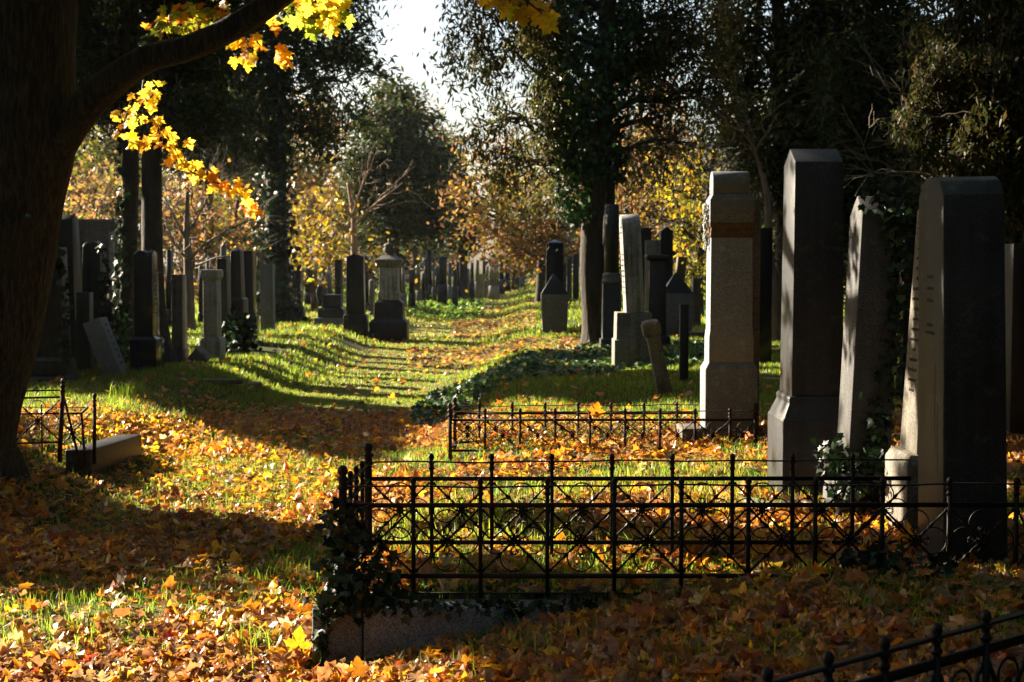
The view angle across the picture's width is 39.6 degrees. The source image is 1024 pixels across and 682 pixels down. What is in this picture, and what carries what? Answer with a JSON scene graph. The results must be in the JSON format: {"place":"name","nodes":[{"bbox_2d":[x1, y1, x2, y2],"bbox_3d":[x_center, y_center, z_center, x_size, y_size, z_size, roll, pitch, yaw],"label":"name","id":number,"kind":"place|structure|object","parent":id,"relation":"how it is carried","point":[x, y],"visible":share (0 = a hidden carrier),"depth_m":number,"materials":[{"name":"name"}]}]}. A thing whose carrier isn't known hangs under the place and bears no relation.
{"place":"outdoors","nodes":[
{"label":"outdoors","id":0,"kind":"place"},
{"bbox_2d":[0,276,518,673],"bbox_3d":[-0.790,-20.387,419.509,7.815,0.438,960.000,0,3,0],"label":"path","id":1,"kind":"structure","parent":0,"point":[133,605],"depth_m":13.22,"materials":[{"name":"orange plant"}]},
{"bbox_2d":[488,257,498,299],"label":"gravestone","id":2,"kind":"object","parent":1,"relation":"on","point":[493,290],"visible":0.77,"depth_m":87.91,"materials":[{"name":"stone"}]},
{"bbox_2d":[0,268,1023,681],"bbox_3d":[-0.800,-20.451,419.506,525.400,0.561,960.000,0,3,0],"label":"ground","id":3,"kind":"structure","parent":0,"point":[346,342],"depth_m":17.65,"materials":[{"name":"plant"}]},
{"bbox_2d":[30,247,80,381],"bbox_3d":[-7.065,-0.371,21.736,0.723,2.122,0.661,0,3,0],"label":"gravestone","id":4,"kind":"object","parent":3,"relation":"on","point":[49,363],"visible":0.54,"depth_m":21.52,"materials":[{"name":"stone"}]},
{"bbox_2d":[55,248,79,367],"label":"ivy","id":5,"kind":"object","parent":4,"relation":"attached to","point":[62,341],"visible":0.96,"depth_m":21.39,"materials":[{"name":"green plant"}]},
{"bbox_2d":[17,378,96,468],"bbox_3d":[-4.528,0.772,13.455,1.178,0.860,0.244,0,3,0],"label":"grave fence","id":6,"kind":"object","parent":3,"relation":"on","point":[61,419],"visible":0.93,"depth_m":13.36,"materials":[{"name":"metal"}]},
{"bbox_2d":[58,214,81,361],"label":"gravestone","id":7,"kind":"object","parent":3,"relation":"on","point":[69,237],"visible":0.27,"depth_m":25.00,"materials":[{"name":"stone"}]},
{"bbox_2d":[76,292,94,373],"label":"gravestone","id":8,"kind":"object","parent":3,"relation":"on","point":[85,314],"visible":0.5,"depth_m":23.03,"materials":[{"name":"stone"}]},
{"bbox_2d":[63,126,121,218],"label":"autumn tree","id":9,"kind":"object","parent":3,"relation":"on","point":[82,155],"visible":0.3,"depth_m":67.61,"materials":[{"name":"yellow plant"}]},
{"bbox_2d":[82,242,106,367],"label":"gravestone","id":10,"kind":"object","parent":3,"relation":"on","point":[93,267],"visible":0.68,"depth_m":24.01,"materials":[{"name":"stone"}]},
{"bbox_2d":[93,239,114,329],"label":"ivy","id":11,"kind":"object","parent":10,"relation":"attached to","point":[105,308],"visible":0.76,"depth_m":23.88,"materials":[{"name":"green plant"}]},
{"bbox_2d":[78,219,120,279],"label":"tomb wall","id":12,"kind":"structure","parent":3,"relation":"on","point":[94,230],"depth_m":36.90,"materials":[{"name":"stone"}]},
{"bbox_2d":[65,434,141,477],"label":"grave curb","id":13,"kind":"structure","parent":3,"relation":"on","point":[116,449],"depth_m":13.95,"materials":[{"name":"stone"}]},
{"bbox_2d":[83,317,127,374],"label":"gravestone","id":14,"kind":"object","parent":3,"relation":"on","point":[104,346],"visible":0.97,"depth_m":22.65,"materials":[{"name":"grey stone"}]},
{"bbox_2d":[64,147,163,220],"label":"autumn tree","id":15,"kind":"object","parent":3,"relation":"on","point":[96,199],"visible":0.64,"depth_m":60.95,"materials":[{"name":"yellow plant"}]},
{"bbox_2d":[113,313,133,363],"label":"ivy","id":16,"kind":"object","parent":3,"relation":"on","point":[125,337],"visible":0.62,"depth_m":25.44,"materials":[{"name":"green plant"}]},
{"bbox_2d":[76,0,175,144],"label":"evergreen tree","id":17,"kind":"object","parent":3,"relation":"on","point":[140,107],"visible":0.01,"depth_m":34.27,"materials":[{"name":"green plant"}]},
{"bbox_2d":[76,0,190,349],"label":"evergreen tree","id":18,"kind":"object","parent":3,"relation":"on","point":[92,41],"visible":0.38,"depth_m":26.18,"materials":[{"name":"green plant"}]},
{"bbox_2d":[110,0,144,348],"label":"ivy","id":19,"kind":"object","parent":18,"relation":"attached to","point":[123,230],"visible":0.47,"depth_m":26.12,"materials":[{"name":"green plant"}]},
{"bbox_2d":[129,251,164,371],"bbox_3d":[-6.018,-0.466,23.433,0.433,2.045,0.578,0,3,0],"label":"gravestone","id":20,"kind":"object","parent":3,"relation":"on","point":[147,344],"visible":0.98,"depth_m":23.20,"materials":[{"name":"black stone"}]},
{"bbox_2d":[166,250,172,325],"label":"gravestone","id":21,"kind":"object","parent":3,"relation":"on","point":[169,264],"visible":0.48,"depth_m":39.99,"materials":[{"name":"stone"}]},
{"bbox_2d":[171,274,188,361],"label":"gravestone","id":22,"kind":"object","parent":3,"relation":"on","point":[179,309],"visible":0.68,"depth_m":26.03,"materials":[{"name":"stone"}]},
{"bbox_2d":[81,69,293,269],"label":"evergreen tree","id":23,"kind":"object","parent":3,"relation":"on","point":[236,168],"visible":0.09,"depth_m":65.72,"materials":[{"name":"green plant"}]},
{"bbox_2d":[89,0,294,363],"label":"evergreen tree","id":24,"kind":"object","parent":3,"relation":"on","point":[204,110],"visible":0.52,"depth_m":25.31,"materials":[{"name":"green plant"}]},
{"bbox_2d":[94,1,290,163],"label":"evergreen tree","id":25,"kind":"object","parent":3,"relation":"on","point":[247,124],"visible":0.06,"depth_m":41.30,"materials":[{"name":"green plant"}]},
{"bbox_2d":[188,345,211,361],"bbox_3d":[-5.632,0.290,25.588,0.421,0.448,0.268,0,3,0],"label":"stone fragment","id":26,"kind":"object","parent":3,"relation":"on","point":[199,353],"visible":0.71,"depth_m":25.48,"materials":[{"name":"stone"}]},
{"bbox_2d":[198,265,203,324],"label":"gravestone","id":27,"kind":"object","parent":3,"relation":"on","point":[200,312],"visible":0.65,"depth_m":42.00,"materials":[{"name":"stone"}]},
{"bbox_2d":[168,378,242,383],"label":"grave kerb","id":28,"kind":"structure","parent":3,"relation":"on","point":[229,381],"depth_m":21.61,"materials":[{"name":"stone"}]},
{"bbox_2d":[120,158,292,284],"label":"autumn tree","id":29,"kind":"object","parent":3,"relation":"on","point":[210,228],"visible":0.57,"depth_m":57.76,"materials":[{"name":"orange plant"}]},
{"bbox_2d":[200,270,225,360],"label":"gravestone","id":30,"kind":"object","parent":3,"relation":"on","point":[212,342],"visible":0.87,"depth_m":26.51,"materials":[{"name":"stone"}]},
{"bbox_2d":[138,136,311,330],"bbox_3d":[-7.941,-2.814,37.764,4.628,5.421,6.320,-1,3,-21],"label":"young tree","id":31,"kind":"object","parent":3,"relation":"on","point":[188,256],"visible":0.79,"depth_m":37.83,"materials":[{"name":"grey plant"}]},
{"bbox_2d":[217,259,232,354],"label":"gravestone","id":32,"kind":"object","parent":3,"relation":"on","point":[223,265],"visible":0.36,"depth_m":28.50,"materials":[{"name":"stone"}]},
{"bbox_2d":[230,246,248,318],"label":"gravestone","id":33,"kind":"object","parent":3,"relation":"on","point":[239,299],"visible":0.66,"depth_m":30.99,"materials":[{"name":"stone"}]},
{"bbox_2d":[222,306,264,355],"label":"ivy","id":34,"kind":"object","parent":3,"relation":"on","point":[240,331],"visible":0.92,"depth_m":28.27,"materials":[{"name":"green plant"}]},
{"bbox_2d":[244,251,259,334],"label":"gravestone","id":35,"kind":"object","parent":3,"relation":"on","point":[250,273],"visible":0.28,"depth_m":33.49,"materials":[{"name":"black stone"}]},
{"bbox_2d":[260,264,276,332],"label":"gravestone","id":36,"kind":"object","parent":3,"relation":"on","point":[267,295],"visible":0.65,"depth_m":36.50,"materials":[{"name":"grey stone"}]},
{"bbox_2d":[0,0,560,484],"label":"maple tree","id":37,"kind":"object","parent":3,"relation":"on","point":[50,114],"visible":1,"depth_m":12.15,"materials":[{"name":"yellow plant"}]},
{"bbox_2d":[304,261,312,306],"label":"gravestone","id":38,"kind":"object","parent":3,"relation":"on","point":[307,293],"visible":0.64,"depth_m":59.95,"materials":[{"name":"stone"}]},
{"bbox_2d":[205,0,412,321],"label":"evergreen tree","id":39,"kind":"object","parent":3,"relation":"on","point":[345,51],"visible":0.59,"depth_m":44.04,"materials":[{"name":"green plant"}]},
{"bbox_2d":[249,183,269,280],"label":"ivy","id":40,"kind":"object","parent":39,"relation":"hanging from","point":[255,239],"visible":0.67,"depth_m":41.88,"materials":[{"name":"green plant"}]},
{"bbox_2d":[252,48,309,322],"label":"ivy","id":41,"kind":"object","parent":39,"relation":"attached to","point":[277,260],"visible":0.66,"depth_m":43.49,"materials":[{"name":"green plant"}]},
{"bbox_2d":[314,285,345,327],"bbox_3d":[-5.023,-0.871,40.010,0.966,1.383,1.000,0,3,0],"label":"tomb","id":42,"kind":"object","parent":3,"relation":"on","point":[332,310],"visible":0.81,"depth_m":39.65,"materials":[{"name":"grey stone"}]},
{"bbox_2d":[234,140,433,286],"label":"autumn tree","id":43,"kind":"object","parent":3,"relation":"on","point":[353,233],"visible":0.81,"depth_m":51.75,"materials":[{"name":"yellow plant"}]},
{"bbox_2d":[335,260,342,293],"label":"gravestone","id":44,"kind":"object","parent":3,"relation":"on","point":[338,276],"visible":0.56,"depth_m":46.97,"materials":[{"name":"stone"}]},
{"bbox_2d":[343,254,368,335],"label":"gravestone","id":45,"kind":"object","parent":3,"relation":"on","point":[355,318],"visible":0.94,"depth_m":37.47,"materials":[{"name":"stone"}]},
{"bbox_2d":[369,242,408,339],"bbox_3d":[-3.299,-1.350,38.257,1.000,2.626,0.969,0,3,0],"label":"urn monument","id":46,"kind":"object","parent":3,"relation":"on","point":[389,321],"visible":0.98,"depth_m":37.92,"materials":[{"name":"stone"}]},
{"bbox_2d":[322,71,475,260],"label":"evergreen tree","id":47,"kind":"object","parent":3,"relation":"on","point":[426,159],"visible":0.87,"depth_m":70.69,"materials":[{"name":"green plant"}]},
{"bbox_2d":[408,270,415,307],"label":"gravestone","id":48,"kind":"object","parent":3,"relation":"on","point":[412,298],"visible":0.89,"depth_m":57.96,"materials":[{"name":"stone"}]},
{"bbox_2d":[389,90,450,290],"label":"autumn tree","id":49,"kind":"object","parent":3,"relation":"on","point":[415,255],"visible":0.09,"depth_m":94.70,"materials":[{"name":"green plant"}]},
{"bbox_2d":[437,257,446,304],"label":"gravestone","id":50,"kind":"object","parent":3,"relation":"on","point":[442,289],"visible":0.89,"depth_m":69.93,"materials":[{"name":"black stone"}]},
{"bbox_2d":[405,291,484,319],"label":"weeds","id":51,"kind":"object","parent":3,"relation":"on","point":[463,306],"visible":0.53,"depth_m":59.77,"materials":[{"name":"green plant"}]},
{"bbox_2d":[406,118,501,298],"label":"autumn tree","id":52,"kind":"object","parent":3,"relation":"on","point":[462,252],"visible":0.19,"depth_m":81.58,"materials":[{"name":"green plant"}]},
{"bbox_2d":[312,566,641,661],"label":"grave curb","id":53,"kind":"structure","parent":3,"relation":"on","point":[351,638],"depth_m":7.45,"materials":[{"name":"grey stone"}]},
{"bbox_2d":[305,604,336,662],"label":"ivy","id":54,"kind":"object","parent":53,"relation":"hanging from","point":[321,643],"visible":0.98,"depth_m":7.42,"materials":[{"name":"green plant"}]},
{"bbox_2d":[365,586,602,625],"bbox_3d":[-0.165,1.394,7.443,1.283,0.197,0.253,0,3,0],"label":"ivy","id":55,"kind":"object","parent":53,"relation":"on","point":[575,603],"visible":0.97,"depth_m":7.42,"materials":[{"name":"green plant"}]},
{"bbox_2d":[336,443,1023,596],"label":"grave fence","id":56,"kind":"object","parent":53,"relation":"on","point":[647,540],"visible":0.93,"depth_m":7.57,"materials":[{"name":"black metal"}]},
{"bbox_2d":[302,496,374,626],"bbox_3d":[-0.892,1.169,7.504,0.393,0.649,0.418,1,3,25],"label":"ivy","id":57,"kind":"object","parent":56,"relation":"attached to","point":[341,596],"visible":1,"depth_m":7.47,"materials":[{"name":"green plant"}]},
{"bbox_2d":[358,539,416,617],"bbox_3d":[-0.670,1.264,7.500,0.341,0.432,0.234,0,3,0],"label":"ivy","id":58,"kind":"object","parent":56,"relation":"attached to","point":[387,590],"visible":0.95,"depth_m":7.50,"materials":[{"name":"green plant"}]},
{"bbox_2d":[424,98,583,302],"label":"autumn tree","id":59,"kind":"object","parent":3,"relation":"on","point":[537,253],"visible":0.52,"depth_m":60.35,"materials":[{"name":"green plant"}]},
{"bbox_2d":[435,161,581,302],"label":"autumn tree","id":60,"kind":"object","parent":3,"relation":"on","point":[506,231],"visible":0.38,"depth_m":58.84,"materials":[{"name":"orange plant"}]},
{"bbox_2d":[0,273,1023,681],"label":"fallen leaves","id":61,"kind":"object","parent":3,"relation":"on","point":[186,643],"visible":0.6,"depth_m":8.57,"materials":[{"name":"orange plant"}]},
{"bbox_2d":[283,626,312,652],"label":"maple leaf","id":62,"kind":"object","parent":61,"relation":"on","point":[299,635],"visible":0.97,"depth_m":7.40,"materials":[{"name":"yellow plant"}]},
{"bbox_2d":[344,656,371,677],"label":"maple leaf","id":63,"kind":"object","parent":61,"relation":"on","point":[358,668],"visible":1,"depth_m":6.49,"materials":[{"name":"orange plant"}]},
{"bbox_2d":[66,28,976,304],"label":"woods","id":64,"kind":"object","parent":3,"relation":"on","point":[326,192],"visible":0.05,"depth_m":101.50,"materials":[{"name":"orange plant"}]},
{"bbox_2d":[541,274,568,332],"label":"gravestone","id":65,"kind":"object","parent":3,"relation":"on","point":[554,302],"visible":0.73,"depth_m":36.50,"materials":[{"name":"grey stone"}]},
{"bbox_2d":[546,240,563,286],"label":"gravestone","id":66,"kind":"object","parent":3,"relation":"on","point":[554,261],"visible":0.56,"depth_m":40.97,"materials":[{"name":"black stone"}]},
{"bbox_2d":[408,338,704,425],"bbox_3d":[1.459,0.482,25.102,4.297,0.609,14.601,1,3,14],"label":"ivy ground cover","id":67,"kind":"object","parent":3,"relation":"on","point":[535,363],"visible":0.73,"depth_m":23.59,"materials":[{"name":"green plant"}]},
{"bbox_2d":[567,257,571,304],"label":"gravestone","id":68,"kind":"object","parent":3,"relation":"on","point":[569,276],"visible":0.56,"depth_m":59.96,"materials":[{"name":"stone"}]},
{"bbox_2d":[573,250,578,300],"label":"gravestone","id":69,"kind":"object","parent":3,"relation":"on","point":[576,276],"visible":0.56,"depth_m":65.94,"materials":[{"name":"stone"}]},
{"bbox_2d":[411,0,768,345],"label":"evergreen tree","id":70,"kind":"object","parent":3,"relation":"on","point":[670,35],"visible":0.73,"depth_m":31.06,"materials":[{"name":"green plant"}]},
{"bbox_2d":[538,97,604,228],"bbox_3d":[1.344,-3.889,31.010,1.598,2.890,1.561,0,3,0],"label":"ivy","id":71,"kind":"object","parent":70,"relation":"hanging from","point":[579,212],"visible":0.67,"depth_m":30.80,"materials":[{"name":"green plant"}]},
{"bbox_2d":[525,0,659,185],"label":"ivy","id":72,"kind":"object","parent":70,"relation":"attached to","point":[621,38],"visible":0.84,"depth_m":30.32,"materials":[{"name":"green plant"}]},
{"bbox_2d":[447,397,757,460],"bbox_3d":[0.871,0.868,14.091,2.991,0.595,0.907,0,3,0],"label":"grave fence","id":73,"kind":"object","parent":3,"relation":"on","point":[453,417],"visible":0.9,"depth_m":13.66,"materials":[{"name":"metal"}]},
{"bbox_2d":[599,204,620,348],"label":"grave column","id":74,"kind":"structure","parent":3,"relation":"on","point":[611,292],"depth_m":29.57,"materials":[{"name":"stone"}]},
{"bbox_2d":[612,214,651,367],"bbox_3d":[2.053,-0.825,24.117,0.670,2.656,0.700,0,3,0],"label":"gravestone","id":75,"kind":"object","parent":3,"relation":"on","point":[629,344],"visible":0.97,"depth_m":23.83,"materials":[{"name":"stone"}]},
{"bbox_2d":[641,228,650,302],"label":"gravestone","id":76,"kind":"object","parent":3,"relation":"on","point":[645,233],"visible":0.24,"depth_m":32.94,"materials":[{"name":"stone"}]},
{"bbox_2d":[645,240,660,311],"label":"gravestone","id":77,"kind":"object","parent":3,"relation":"on","point":[652,247],"visible":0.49,"depth_m":30.45,"materials":[{"name":"stone"}]},
{"bbox_2d":[641,319,671,393],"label":"gravestone","id":78,"kind":"object","parent":3,"relation":"on","point":[651,330],"visible":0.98,"depth_m":18.93,"materials":[{"name":"stone"}]},
{"bbox_2d":[644,255,669,347],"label":"gravestone","id":79,"kind":"object","parent":3,"relation":"on","point":[656,286],"visible":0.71,"depth_m":28.99,"materials":[{"name":"stone"}]},
{"bbox_2d":[659,227,672,283],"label":"gravestone","id":80,"kind":"object","parent":3,"relation":"on","point":[666,236],"visible":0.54,"depth_m":37.94,"materials":[{"name":"stone"}]},
{"bbox_2d":[615,89,737,263],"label":"autumn tree","id":81,"kind":"object","parent":3,"relation":"on","point":[645,206],"visible":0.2,"depth_m":46.16,"materials":[{"name":"yellow plant"}]},
{"bbox_2d":[666,273,693,335],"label":"gravestone","id":82,"kind":"object","parent":3,"relation":"on","point":[678,291],"visible":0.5,"depth_m":34.01,"materials":[{"name":"grey stone"}]},
{"bbox_2d":[679,304,688,381],"bbox_3d":[2.500,0.063,20.693,0.126,1.194,0.120,0,3,0],"label":"stone post","id":83,"kind":"object","parent":3,"relation":"on","point":[683,338],"visible":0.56,"depth_m":20.63,"materials":[{"name":"stone"}]},
{"bbox_2d":[619,114,772,319],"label":"autumn tree","id":84,"kind":"object","parent":3,"relation":"on","point":[696,267],"visible":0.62,"depth_m":42.30,"materials":[{"name":"yellow plant"}]},
{"bbox_2d":[692,278,700,326],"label":"gravestone","id":85,"kind":"object","parent":3,"relation":"on","point":[696,291],"visible":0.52,"depth_m":38.01,"materials":[{"name":"stone"}]},
{"bbox_2d":[659,0,767,227],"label":"pale tree","id":86,"kind":"object","parent":3,"relation":"on","point":[723,112],"visible":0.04,"depth_m":51.24,"materials":[{"name":"grey plant"}]},
{"bbox_2d":[676,171,760,441],"bbox_3d":[2.064,-0.268,14.046,0.834,2.802,0.640,0,3,0],"label":"gravestone","id":87,"kind":"object","parent":3,"relation":"on","point":[729,366],"visible":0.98,"depth_m":13.90,"materials":[{"name":"grey stone"}]},
{"bbox_2d":[706,84,813,341],"bbox_3d":[4.773,-2.655,30.331,2.108,5.726,2.738,3,4,43],"label":"forked tree","id":88,"kind":"object","parent":3,"relation":"on","point":[776,316],"visible":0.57,"depth_m":30.81,"materials":[{"name":"brown plant"}]},
{"bbox_2d":[759,228,772,364],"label":"gravestone","id":89,"kind":"object","parent":3,"relation":"on","point":[766,294],"visible":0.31,"depth_m":23.99,"materials":[{"name":"black stone"}]},
{"bbox_2d":[743,149,843,502],"bbox_3d":[2.069,-0.069,10.379,0.818,2.673,0.895,0,3,0],"label":"gravestone","id":90,"kind":"object","parent":3,"relation":"on","point":[803,411],"visible":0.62,"depth_m":10.28,"materials":[{"name":"stone"}]},
{"bbox_2d":[682,0,926,301],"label":"evergreen tree","id":91,"kind":"object","parent":3,"relation":"on","point":[787,38],"visible":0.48,"depth_m":34.62,"materials":[{"name":"green plant"}]},
{"bbox_2d":[810,433,889,510],"bbox_3d":[2.305,0.876,9.286,0.725,0.567,0.492,0,3,0],"label":"ivy","id":92,"kind":"object","parent":3,"relation":"on","point":[863,467],"visible":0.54,"depth_m":9.22,"materials":[{"name":"green plant"}]},
{"bbox_2d":[777,0,944,280],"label":"evergreen tree","id":93,"kind":"object","parent":3,"relation":"on","point":[858,97],"visible":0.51,"depth_m":30.18,"materials":[{"name":"green plant"}]},
{"bbox_2d":[822,196,900,518],"bbox_3d":[2.353,0.190,9.559,0.425,2.320,0.490,0,3,0],"label":"gravestone","id":94,"kind":"object","parent":3,"relation":"on","point":[869,287],"visible":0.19,"depth_m":9.38,"materials":[{"name":"grey stone"}]},
{"bbox_2d":[857,167,915,498],"bbox_3d":[2.455,-0.026,9.309,0.401,2.223,0.247,0,3,0],"label":"ivy","id":95,"kind":"object","parent":94,"relation":"attached to","point":[897,303],"visible":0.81,"depth_m":9.30,"materials":[{"name":"green plant"}]},
{"bbox_2d":[761,609,1023,681],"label":"grave fence","id":96,"kind":"object","parent":3,"relation":"on","point":[937,661],"visible":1,"depth_m":4.35,"materials":[{"name":"black metal"}]},
{"bbox_2d":[822,11,971,195],"bbox_3d":[6.479,-1.999,21.405,4.707,5.812,3.277,0,3,0],"label":"young tree","id":97,"kind":"object","parent":3,"relation":"on","point":[893,173],"visible":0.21,"depth_m":21.52,"materials":[{"name":"brown plant"}]},
{"bbox_2d":[773,165,1023,309],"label":"evergreen tree","id":98,"kind":"object","parent":3,"relation":"on","point":[915,190],"visible":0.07,"depth_m":27.53,"materials":[{"name":"green plant"}]},
{"bbox_2d":[828,536,970,582],"bbox_3d":[2.050,1.240,7.513,0.747,0.386,0.396,0,3,0],"label":"ivy","id":99,"kind":"object","parent":3,"relation":"on","point":[873,556],"visible":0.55,"depth_m":7.50,"materials":[{"name":"green plant"}]},
{"bbox_2d":[885,210,918,535],"bbox_3d":[2.602,0.207,8.763,0.465,2.254,0.500,0,3,0],"label":"gravestone","id":100,"kind":"object","parent":3,"relation":"on","point":[907,448],"visible":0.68,"depth_m":8.76,"materials":[{"name":"stone"}]},
{"bbox_2d":[895,236,914,401],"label":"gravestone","id":101,"kind":"object","parent":3,"relation":"on","point":[910,243],"visible":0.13,"depth_m":17.51,"materials":[{"name":"black stone"}]},
{"bbox_2d":[874,0,1023,243],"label":"evergreen tree","id":102,"kind":"object","parent":3,"relation":"on","point":[977,105],"visible":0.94,"depth_m":19.70,"materials":[{"name":"green plant"}]},
{"bbox_2d":[918,176,1007,565],"bbox_3d":[2.539,0.204,8.022,0.392,2.246,0.500,0,3,0],"label":"gravestone","id":103,"kind":"object","parent":3,"relation":"on","point":[962,434],"visible":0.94,"depth_m":7.79,"materials":[{"name":"stone"}]},
{"bbox_2d":[1005,244,1023,434],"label":"gravestone","id":104,"kind":"object","parent":3,"relation":"on","point":[1014,291],"visible":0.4,"depth_m":13.54,"materials":[{"name":"stone"}]},
{"bbox_2d":[98,0,989,267],"label":"sky","id":105,"kind":"structure","parent":0,"point":[408,36],"materials":[{"name":"white"}]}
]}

